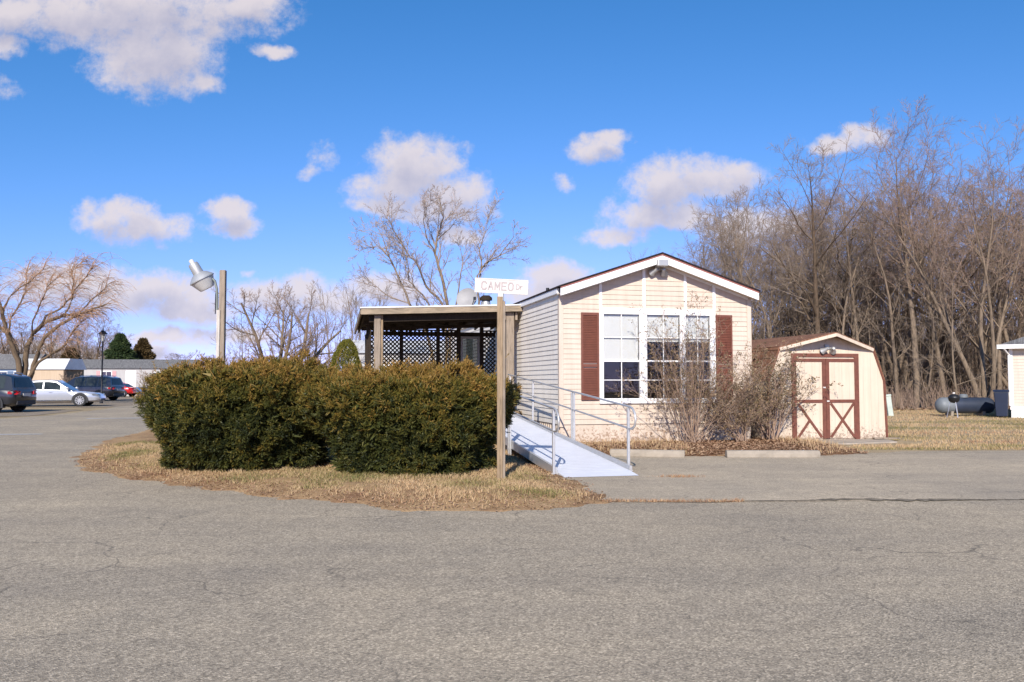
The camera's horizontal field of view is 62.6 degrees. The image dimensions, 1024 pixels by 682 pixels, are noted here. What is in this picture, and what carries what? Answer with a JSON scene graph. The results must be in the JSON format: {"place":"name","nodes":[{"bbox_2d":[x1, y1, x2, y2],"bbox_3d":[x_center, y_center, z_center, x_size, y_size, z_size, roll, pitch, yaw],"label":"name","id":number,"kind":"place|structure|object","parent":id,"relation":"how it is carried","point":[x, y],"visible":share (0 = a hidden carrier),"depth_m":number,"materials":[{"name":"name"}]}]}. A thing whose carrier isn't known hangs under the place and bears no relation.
{"place":"outdoors","nodes":[
{"label":"outdoors","id":0,"kind":"place"},
{"bbox_2d":[0,354,49,373],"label":"building","id":1,"kind":"structure","parent":0,"point":[7,364],"depth_m":85.93,"materials":[{"name":"grey"}]},
{"bbox_2d":[0,409,77,415],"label":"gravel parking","id":2,"kind":"structure","parent":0,"point":[24,412],"depth_m":36.51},
{"bbox_2d":[0,372,36,411],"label":"parked car","id":3,"kind":"object","parent":2,"relation":"on","point":[18,393],"visible":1,"depth_m":36.45,"materials":[{"name":"grey paint"}]},
{"bbox_2d":[29,396,145,406],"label":"parking","id":4,"kind":"structure","parent":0,"point":[122,401],"depth_m":49.22,"materials":[{"name":"grey asphalt"}]},
{"bbox_2d":[30,380,105,405],"bbox_3d":[-24.937,2.834,45.914,4.947,1.450,2.180,1,-3,-14],"label":"parked car","id":5,"kind":"object","parent":4,"relation":"on","point":[54,391],"visible":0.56,"depth_m":45.27,"materials":[{"name":"silver metal"}]},
{"bbox_2d":[68,375,124,399],"bbox_3d":[-30.014,3.314,59.409,4.847,1.789,2.240,0,-3,4],"label":"parked car","id":6,"kind":"object","parent":4,"relation":"on","point":[113,387],"visible":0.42,"depth_m":58.61,"materials":[{"name":"blue paint"}]},
{"bbox_2d":[98,329,107,402],"bbox_3d":[-25.282,1.530,51.986,0.600,4.640,0.600,0,-3,0],"label":"lantern post","id":7,"kind":"object","parent":4,"relation":"on","point":[103,336],"visible":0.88,"depth_m":51.95,"materials":[{"name":"black metal"}]},
{"bbox_2d":[121,382,135,396],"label":"parked car","id":8,"kind":"object","parent":4,"relation":"on","point":[130,390],"visible":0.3,"depth_m":73.24,"materials":[{"name":"red paint"}]},
{"bbox_2d":[69,430,609,511],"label":"island","id":9,"kind":"structure","parent":0,"point":[145,435],"depth_m":10.10,"materials":[{"name":"plant"}]},
{"bbox_2d":[189,259,226,359],"bbox_3d":[-5.435,0.356,14.985,0.640,3.628,0.446,0,-3,0],"label":"security lamp","id":10,"kind":"object","parent":9,"relation":"on","point":[201,280],"visible":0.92,"depth_m":14.97,"materials":[{"name":"grey metal"}]},
{"bbox_2d":[131,348,340,471],"bbox_3d":[-3.978,1.062,12.563,3.158,2.008,2.840,0,-3,0],"label":"hedge bush","id":11,"kind":"object","parent":9,"relation":"on","point":[219,413],"visible":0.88,"depth_m":11.60,"materials":[{"name":"green plant"}]},
{"bbox_2d":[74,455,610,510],"bbox_3d":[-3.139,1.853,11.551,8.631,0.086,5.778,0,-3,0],"label":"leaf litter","id":12,"kind":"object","parent":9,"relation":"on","point":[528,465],"visible":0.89,"depth_m":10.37,"materials":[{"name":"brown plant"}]},
{"bbox_2d":[81,440,604,509],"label":"dry grass","id":13,"kind":"structure","parent":9,"relation":"on","point":[432,485],"depth_m":10.87,"materials":[{"name":"beige plant"}]},
{"bbox_2d":[295,349,522,476],"bbox_3d":[-1.447,1.081,12.191,3.254,1.939,2.769,0,-3,0],"label":"hedge bush","id":14,"kind":"object","parent":9,"relation":"on","point":[413,419],"visible":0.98,"depth_m":11.28,"materials":[{"name":"green plant"}]},
{"bbox_2d":[475,278,527,478],"bbox_3d":[-0.137,0.559,10.885,0.700,2.769,0.090,0,-3,2],"label":"street sign","id":15,"kind":"object","parent":9,"relation":"on","point":[500,287],"visible":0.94,"depth_m":10.87,"materials":[{"name":"brown wood"}]},
{"bbox_2d":[0,403,1023,681],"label":"road","id":16,"kind":"structure","parent":0,"point":[106,577],"depth_m":5.54,"materials":[{"name":"grey asphalt"}]},
{"bbox_2d":[0,396,1023,452],"bbox_3d":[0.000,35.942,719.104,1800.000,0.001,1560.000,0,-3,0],"label":"ground","id":17,"kind":"structure","parent":0,"point":[874,450],"depth_m":23.74,"materials":[{"name":"beige plant"}]},
{"bbox_2d":[0,316,20,353],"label":"tree","id":18,"kind":"object","parent":17,"relation":"on","point":[4,349],"visible":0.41,"depth_m":96.08,"materials":[{"name":"brown plant"}]},
{"bbox_2d":[5,320,38,353],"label":"tree","id":19,"kind":"object","parent":17,"relation":"on","point":[19,325],"visible":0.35,"depth_m":101.34,"materials":[{"name":"brown plant"}]},
{"bbox_2d":[24,311,72,358],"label":"tree","id":20,"kind":"object","parent":17,"relation":"on","point":[53,349],"visible":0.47,"depth_m":96.89,"materials":[{"name":"brown plant"}]},
{"bbox_2d":[27,359,86,381],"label":"beige shed","id":21,"kind":"structure","parent":17,"relation":"on","point":[49,369],"depth_m":62.12,"materials":[{"name":"white metal"}]},
{"bbox_2d":[0,249,138,378],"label":"willow tree","id":22,"kind":"object","parent":17,"relation":"on","point":[23,365],"visible":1,"depth_m":49.81,"materials":[{"name":"brown plant"}]},
{"bbox_2d":[60,346,80,358],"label":"evergreen tree","id":23,"kind":"object","parent":17,"relation":"on","point":[69,354],"visible":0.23,"depth_m":79.61,"materials":[{"name":"green plant"}]},
{"bbox_2d":[76,316,117,358],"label":"tree","id":24,"kind":"object","parent":17,"relation":"on","point":[98,351],"visible":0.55,"depth_m":96.93,"materials":[{"name":"brown plant"}]},
{"bbox_2d":[103,332,138,358],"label":"evergreen tree","id":25,"kind":"object","parent":17,"relation":"on","point":[119,345],"visible":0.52,"depth_m":87.43,"materials":[{"name":"green plant"}]},
{"bbox_2d":[83,359,198,395],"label":"mobile home","id":26,"kind":"object","parent":17,"relation":"on","point":[126,370],"visible":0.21,"depth_m":78.22,"materials":[{"name":"grey"}]},
{"bbox_2d":[126,371,135,386],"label":"door","id":27,"kind":"structure","parent":26,"relation":"in","point":[130,375],"depth_m":77.96,"materials":[{"name":"white"}]},
{"bbox_2d":[133,337,156,358],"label":"evergreen tree","id":28,"kind":"object","parent":17,"relation":"on","point":[142,347],"visible":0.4,"depth_m":91.52,"materials":[{"name":"brown plant"}]},
{"bbox_2d":[210,318,253,363],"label":"bare sapling","id":29,"kind":"object","parent":17,"relation":"on","point":[242,351],"visible":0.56,"depth_m":58.05,"materials":[{"name":"brown plant"}]},
{"bbox_2d":[211,279,364,364],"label":"bare tree","id":30,"kind":"object","parent":17,"relation":"on","point":[283,337],"visible":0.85,"depth_m":39.21,"materials":[{"name":"brown plant"}]},
{"bbox_2d":[292,296,346,363],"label":"bare sapling","id":31,"kind":"object","parent":17,"relation":"on","point":[324,336],"visible":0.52,"depth_m":52.09,"materials":[{"name":"brown plant"}]},
{"bbox_2d":[315,280,367,369],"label":"bare sapling","id":32,"kind":"object","parent":17,"relation":"on","point":[324,309],"visible":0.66,"depth_m":48.02,"materials":[{"name":"brown plant"}]},
{"bbox_2d":[330,338,362,369],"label":"dome conifer","id":33,"kind":"object","parent":17,"relation":"on","point":[345,343],"visible":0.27,"depth_m":17.07,"materials":[{"name":"green plant"}]},
{"bbox_2d":[336,277,389,339],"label":"bare sapling","id":34,"kind":"object","parent":17,"relation":"on","point":[350,318],"visible":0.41,"depth_m":56.14,"materials":[{"name":"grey plant"}]},
{"bbox_2d":[342,281,391,339],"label":"bare sapling","id":35,"kind":"object","parent":17,"relation":"on","point":[366,303],"visible":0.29,"depth_m":60.22,"materials":[{"name":"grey plant"}]},
{"bbox_2d":[342,340,448,370],"bbox_3d":[-4.757,1.832,47.965,9.300,3.750,4.300,0,-3,-3],"label":"mobile home","id":36,"kind":"object","parent":17,"relation":"on","point":[359,344],"visible":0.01,"depth_m":46.06,"materials":[{"name":"white metal"}]},
{"bbox_2d":[354,304,521,414],"bbox_3d":[-2.066,0.778,22.103,3.970,3.270,3.506,1,-3,-13],"label":"porch","id":37,"kind":"object","parent":17,"relation":"on","point":[396,321],"visible":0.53,"depth_m":22.56,"materials":[{"name":"wood"}]},
{"bbox_2d":[456,288,476,304],"bbox_3d":[-1.137,-1.042,22.092,0.650,0.726,0.290,-2,-3,36],"label":"satellite dish","id":38,"kind":"object","parent":37,"relation":"on","point":[466,296],"visible":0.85,"depth_m":22.18,"materials":[{"name":"metal"}]},
{"bbox_2d":[461,336,479,368],"bbox_3d":[-1.183,0.871,23.735,0.540,2.000,0.040,1,-3,-13],"label":"screen door","id":39,"kind":"structure","parent":37,"relation":"in","point":[470,345],"depth_m":23.77,"materials":[{"name":"grey glass"}]},
{"bbox_2d":[345,184,532,373],"bbox_3d":[-3.283,-2.486,36.542,8.369,9.023,5.295,0,-3,0],"label":"bare tree","id":40,"kind":"object","parent":17,"relation":"on","point":[417,258],"visible":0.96,"depth_m":36.37,"materials":[{"name":"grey plant"}]},
{"bbox_2d":[459,374,636,476],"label":"wheelchair ramp","id":41,"kind":"structure","parent":17,"relation":"on","point":[547,448],"depth_m":13.81,"materials":[{"name":"metal"}]},
{"bbox_2d":[449,252,759,442],"bbox_3d":[1.488,0.540,25.369,4.575,4.159,15.585,1,-3,-13],"label":"mobile home","id":42,"kind":"object","parent":17,"relation":"on","point":[577,335],"visible":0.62,"depth_m":18.20,"materials":[{"name":"beige plastic"}]},
{"bbox_2d":[602,312,640,399],"bbox_3d":[2.330,0.326,18.021,0.870,1.860,0.113,1,-3,-13],"label":"window","id":43,"kind":"structure","parent":42,"relation":"in","point":[619,342],"depth_m":18.05,"materials":[{"name":"white glass"}]},
{"bbox_2d":[646,313,681,399],"bbox_3d":[3.264,0.336,18.233,0.825,1.860,0.113,1,-3,-13],"label":"window","id":44,"kind":"structure","parent":42,"relation":"in","point":[650,316],"depth_m":18.26,"materials":[{"name":"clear glass"}]},
{"bbox_2d":[684,314,711,399],"bbox_3d":[4.044,0.345,18.411,0.635,1.860,0.113,1,-3,-13],"label":"window","id":45,"kind":"structure","parent":42,"relation":"in","point":[703,317],"depth_m":18.44,"materials":[{"name":"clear glass"}]},
{"bbox_2d":[674,194,773,321],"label":"bare tree","id":46,"kind":"object","parent":17,"relation":"on","point":[721,220],"visible":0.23,"depth_m":58.73,"materials":[{"name":"brown plant"}]},
{"bbox_2d":[584,437,867,455],"bbox_3d":[3.900,2.173,17.416,7.000,0.153,7.000,0,-3,0],"label":"mulch bed","id":47,"kind":"object","parent":17,"relation":"on","point":[763,448],"visible":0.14,"depth_m":16.04,"materials":[{"name":"brown plant"}]},
{"bbox_2d":[607,289,799,442],"bbox_3d":[4.012,0.517,17.461,3.193,3.379,3.436,-2,-4,42],"label":"dormant shrub","id":48,"kind":"object","parent":47,"relation":"on","point":[692,385],"visible":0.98,"depth_m":17.38,"materials":[{"name":"brown plant"}]},
{"bbox_2d":[580,435,868,454],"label":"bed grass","id":49,"kind":"structure","parent":47,"relation":"on","point":[782,439],"depth_m":16.77,"materials":[{"name":"brown plant"}]},
{"bbox_2d":[693,362,775,441],"bbox_3d":[4.670,1.308,17.628,1.693,1.797,1.514,0,-3,0],"label":"dormant shrub","id":50,"kind":"object","parent":47,"relation":"on","point":[741,417],"visible":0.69,"depth_m":17.64,"materials":[{"name":"brown plant"}]},
{"bbox_2d":[723,340,842,439],"bbox_3d":[5.813,1.043,18.786,2.505,2.437,2.138,2,-4,-42],"label":"dormant shrub","id":51,"kind":"object","parent":47,"relation":"on","point":[781,382],"visible":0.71,"depth_m":18.31,"materials":[{"name":"brown plant"}]},
{"bbox_2d":[674,175,800,295],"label":"bare tree","id":52,"kind":"object","parent":17,"relation":"on","point":[724,227],"visible":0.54,"depth_m":50.40,"materials":[{"name":"brown plant"}]},
{"bbox_2d":[694,209,821,339],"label":"bare tree","id":53,"kind":"object","parent":17,"relation":"on","point":[768,238],"visible":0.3,"depth_m":55.93,"materials":[{"name":"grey plant"}]},
{"bbox_2d":[680,219,842,338],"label":"bare tree","id":54,"kind":"object","parent":17,"relation":"on","point":[733,264],"visible":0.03,"depth_m":64.45,"materials":[{"name":"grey plant"}]},
{"bbox_2d":[692,186,834,337],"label":"bare tree","id":55,"kind":"object","parent":17,"relation":"on","point":[736,250],"visible":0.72,"depth_m":46.91,"materials":[{"name":"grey plant"}]},
{"bbox_2d":[716,247,821,339],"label":"bare tree","id":56,"kind":"object","parent":17,"relation":"on","point":[766,320],"visible":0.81,"depth_m":45.91,"materials":[{"name":"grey plant"}]},
{"bbox_2d":[729,208,837,338],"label":"bare tree","id":57,"kind":"object","parent":17,"relation":"on","point":[779,267],"visible":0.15,"depth_m":58.56,"materials":[{"name":"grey plant"}]},
{"bbox_2d":[733,122,889,333],"bbox_3d":[15.449,-3.859,45.462,7.706,15.005,9.956,0,-3,0],"label":"bare tree","id":58,"kind":"object","parent":17,"relation":"on","point":[816,324],"visible":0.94,"depth_m":44.67,"materials":[{"name":"brown plant"}]},
{"bbox_2d":[735,196,888,335],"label":"bare tree","id":59,"kind":"object","parent":17,"relation":"on","point":[806,298],"visible":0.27,"depth_m":51.55,"materials":[{"name":"brown plant"}]},
{"bbox_2d":[751,332,887,439],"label":"garden shed","id":60,"kind":"structure","parent":17,"relation":"on","point":[854,406],"depth_m":19.25,"materials":[{"name":"beige wood"}]},
{"bbox_2d":[796,358,826,438],"bbox_3d":[6.781,1.301,19.090,0.739,1.815,0.044,1,-3,-13],"label":"door","id":61,"kind":"structure","parent":60,"relation":"in","point":[814,423],"depth_m":19.10,"materials":[{"name":"beige wood"}]},
{"bbox_2d":[825,358,855,437],"bbox_3d":[7.510,1.309,19.256,0.739,1.815,0.044,1,-3,-13],"label":"door","id":62,"kind":"structure","parent":60,"relation":"in","point":[840,401],"depth_m":19.26,"materials":[{"name":"beige wood"}]},
{"bbox_2d":[749,213,892,333],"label":"bare tree","id":63,"kind":"object","parent":17,"relation":"on","point":[805,250],"visible":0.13,"depth_m":57.53,"materials":[{"name":"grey plant"}]},
{"bbox_2d":[779,199,863,334],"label":"bare tree","id":64,"kind":"object","parent":17,"relation":"on","point":[823,303],"visible":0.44,"depth_m":48.63,"materials":[{"name":"brown plant"}]},
{"bbox_2d":[765,178,881,331],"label":"bare tree","id":65,"kind":"object","parent":17,"relation":"on","point":[820,202],"visible":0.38,"depth_m":53.52,"materials":[{"name":"brown plant"}]},
{"bbox_2d":[761,204,910,332],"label":"bare tree","id":66,"kind":"object","parent":17,"relation":"on","point":[818,249],"visible":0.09,"depth_m":58.30,"materials":[{"name":"brown plant"}]},
{"bbox_2d":[796,237,886,338],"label":"bare tree","id":67,"kind":"object","parent":17,"relation":"on","point":[844,313],"visible":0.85,"depth_m":44.58,"materials":[{"name":"brown plant"}]},
{"bbox_2d":[790,181,895,325],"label":"bare tree","id":68,"kind":"object","parent":17,"relation":"on","point":[824,219],"visible":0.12,"depth_m":65.24,"materials":[{"name":"brown plant"}]},
{"bbox_2d":[752,180,939,333],"bbox_3d":[17.845,-2.567,47.722,8.862,12.604,11.450,1,-3,-23],"label":"bare tree","id":69,"kind":"object","parent":17,"relation":"on","point":[842,302],"visible":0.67,"depth_m":46.73,"materials":[{"name":"brown plant"}]},
{"bbox_2d":[815,184,885,340],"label":"bare tree","id":70,"kind":"object","parent":17,"relation":"on","point":[855,324],"visible":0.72,"depth_m":45.83,"materials":[{"name":"brown plant"}]},
{"bbox_2d":[810,439,896,444],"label":"concrete slab","id":71,"kind":"structure","parent":17,"relation":"on","point":[861,441],"depth_m":18.50,"materials":[{"name":"grey concrete"}]},
{"bbox_2d":[834,286,902,382],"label":"young tree","id":72,"kind":"object","parent":17,"relation":"on","point":[869,343],"visible":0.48,"depth_m":46.54,"materials":[{"name":"brown plant"}]},
{"bbox_2d":[817,182,942,369],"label":"bare tree","id":73,"kind":"object","parent":17,"relation":"on","point":[885,225],"visible":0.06,"depth_m":61.77,"materials":[{"name":"brown plant"}]},
{"bbox_2d":[766,188,1004,360],"bbox_3d":[24.085,-3.035,55.246,17.242,14.347,11.163,0,-3,-9],"label":"bare tree","id":74,"kind":"object","parent":17,"relation":"on","point":[853,267],"visible":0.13,"depth_m":53.47,"materials":[{"name":"brown plant"}]},
{"bbox_2d":[751,236,1023,402],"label":"wood undergrowth","id":75,"kind":"object","parent":17,"relation":"on","point":[972,353],"visible":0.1,"depth_m":53.41,"materials":[{"name":"brown plant"}]},
{"bbox_2d":[837,211,939,406],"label":"bare tree","id":76,"kind":"object","parent":17,"relation":"on","point":[892,346],"visible":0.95,"depth_m":43.59,"materials":[{"name":"brown plant"}]},
{"bbox_2d":[801,96,981,407],"bbox_3d":[20.723,-4.547,45.227,8.522,16.379,6.841,-3,-4,44],"label":"bare tree","id":77,"kind":"object","parent":17,"relation":"on","point":[914,342],"visible":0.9,"depth_m":44.21,"materials":[{"name":"brown plant"}]},
{"bbox_2d":[832,198,957,396],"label":"bare tree","id":78,"kind":"object","parent":17,"relation":"on","point":[901,359],"visible":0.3,"depth_m":49.64,"materials":[{"name":"brown plant"}]},
{"bbox_2d":[781,185,1023,400],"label":"bare tree","id":79,"kind":"object","parent":17,"relation":"on","point":[905,367],"visible":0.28,"depth_m":50.02,"materials":[{"name":"brown plant"}]},
{"bbox_2d":[859,292,947,403],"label":"young tree","id":80,"kind":"object","parent":17,"relation":"on","point":[900,344],"visible":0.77,"depth_m":43.75,"materials":[{"name":"brown plant"}]},
{"bbox_2d":[796,174,1021,397],"bbox_3d":[26.741,-3.466,54.002,15.674,15.102,10.148,-3,-4,42],"label":"bare tree","id":81,"kind":"object","parent":17,"relation":"on","point":[935,254],"visible":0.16,"depth_m":53.56,"materials":[{"name":"brown plant"}]},
{"bbox_2d":[818,117,1023,399],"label":"bare tree","id":82,"kind":"object","parent":17,"relation":"on","point":[968,372],"visible":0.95,"depth_m":42.65,"materials":[{"name":"brown plant"}]},
{"bbox_2d":[861,162,982,396],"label":"bare tree","id":83,"kind":"object","parent":17,"relation":"on","point":[937,350],"visible":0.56,"depth_m":46.28,"materials":[{"name":"brown plant"}]},
{"bbox_2d":[852,161,993,394],"bbox_3d":[26.073,-3.618,53.544,11.450,15.305,8.862,1,-3,-16],"label":"bare tree","id":84,"kind":"object","parent":17,"relation":"on","point":[948,352],"visible":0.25,"depth_m":52.09,"materials":[{"name":"brown plant"}]},
{"bbox_2d":[894,302,964,408],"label":"young tree","id":85,"kind":"object","parent":17,"relation":"on","point":[929,374],"visible":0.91,"depth_m":41.72,"materials":[{"name":"brown plant"}]},
{"bbox_2d":[860,172,998,372],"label":"bare tree","id":86,"kind":"object","parent":17,"relation":"on","point":[949,177],"visible":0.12,"depth_m":67.35,"materials":[{"name":"brown plant"}]},
{"bbox_2d":[851,409,1023,449],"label":"lawn grass","id":87,"kind":"structure","parent":17,"relation":"on","point":[962,445],"depth_m":21.89,"materials":[{"name":"beige plant"}]},
{"bbox_2d":[851,166,1023,404],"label":"bare tree","id":88,"kind":"object","parent":17,"relation":"on","point":[928,363],"visible":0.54,"depth_m":46.77,"materials":[{"name":"brown plant"}]},
{"bbox_2d":[874,160,1009,371],"bbox_3d":[30.471,-3.990,58.664,9.382,16.624,8.603,-1,-3,24],"label":"bare tree","id":89,"kind":"object","parent":17,"relation":"on","point":[941,216],"visible":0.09,"depth_m":57.68,"materials":[{"name":"brown plant"}]},
{"bbox_2d":[865,199,1023,389],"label":"bare tree","id":90,"kind":"object","parent":17,"relation":"on","point":[1006,338],"visible":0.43,"depth_m":46.15,"materials":[{"name":"brown plant"}]},
{"bbox_2d":[884,369,1009,409],"bbox_3d":[22.158,2.480,44.641,23.461,2.089,11.404,0,-3,0],"label":"brush","id":91,"kind":"object","parent":17,"relation":"on","point":[903,404],"visible":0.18,"depth_m":41.95,"materials":[{"name":"brown plant"}]},
{"bbox_2d":[903,255,1006,394],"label":"young tree","id":92,"kind":"object","parent":17,"relation":"on","point":[955,384],"visible":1,"depth_m":39.42,"materials":[{"name":"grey plant"}]},
{"bbox_2d":[935,394,994,415],"bbox_3d":[17.692,2.502,32.918,2.277,0.865,0.625,0,-3,0],"label":"propane tank","id":93,"kind":"object","parent":17,"relation":"on","point":[981,406],"visible":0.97,"depth_m":32.66,"materials":[{"name":"metal"}]},
{"bbox_2d":[913,150,1023,383],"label":"bare tree","id":94,"kind":"object","parent":17,"relation":"on","point":[988,349],"visible":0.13,"depth_m":52.33,"materials":[{"name":"brown plant"}]},
{"bbox_2d":[947,275,990,380],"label":"young tree","id":95,"kind":"object","parent":17,"relation":"on","point":[967,353],"visible":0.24,"depth_m":51.17,"materials":[{"name":"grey plant"}]},
{"bbox_2d":[935,195,1023,391],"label":"bare tree","id":96,"kind":"object","parent":17,"relation":"on","point":[986,343],"visible":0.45,"depth_m":46.87,"materials":[{"name":"brown plant"}]},
{"bbox_2d":[948,169,1023,338],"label":"bare tree","id":97,"kind":"object","parent":17,"relation":"on","point":[1020,316],"visible":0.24,"depth_m":49.16,"materials":[{"name":"brown plant"}]},
{"bbox_2d":[951,172,1023,389],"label":"bare tree","id":98,"kind":"object","parent":17,"relation":"on","point":[999,365],"visible":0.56,"depth_m":45.54,"materials":[{"name":"brown plant"}]},
{"bbox_2d":[993,390,1008,416],"bbox_3d":[18.324,2.344,31.535,0.527,1.048,0.620,-2,-3,33],"label":"trash bin","id":99,"kind":"object","parent":17,"relation":"on","point":[1001,398],"visible":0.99,"depth_m":31.33,"materials":[{"name":"plastic"}]},
{"bbox_2d":[997,337,1023,417],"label":"neighbour house","id":100,"kind":"structure","parent":17,"relation":"on","point":[1015,349],"depth_m":31.35,"materials":[{"name":"grey"}]},
{"bbox_2d":[0,0,1023,370],"label":"sky","id":101,"kind":"structure","parent":0,"point":[245,139],"materials":[{"name":"blue"}]},
{"bbox_2d":[562,453,1023,501],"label":"driveway","id":102,"kind":"structure","parent":0,"point":[951,476],"depth_m":11.68,"materials":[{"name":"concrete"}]},
{"bbox_2d":[610,449,684,457],"bbox_3d":[2.423,2.010,15.114,1.324,0.136,0.168,-1,-3,12],"label":"wheel stop","id":103,"kind":"object","parent":102,"relation":"on","point":[650,453],"visible":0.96,"depth_m":15.04,"materials":[{"name":"concrete"}]},
{"bbox_2d":[601,474,743,502],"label":"seam weeds","id":104,"kind":"object","parent":102,"relation":"on","point":[667,500],"visible":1,"depth_m":9.42,"materials":[{"name":"brown plant"}]},
{"bbox_2d":[725,450,820,457],"bbox_3d":[4.629,2.004,14.972,1.655,0.136,0.168,0,-3,0],"label":"wheel stop","id":105,"kind":"object","parent":102,"relation":"on","point":[772,453],"visible":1,"depth_m":14.90,"materials":[{"name":"concrete"}]},
{"bbox_2d":[608,498,1015,501],"bbox_3d":[6.987,1.805,9.674,11.988,0.001,0.318,0,-3,-2],"label":"pavement seam","id":106,"kind":"object","parent":102,"relation":"on","point":[875,499],"visible":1,"depth_m":9.57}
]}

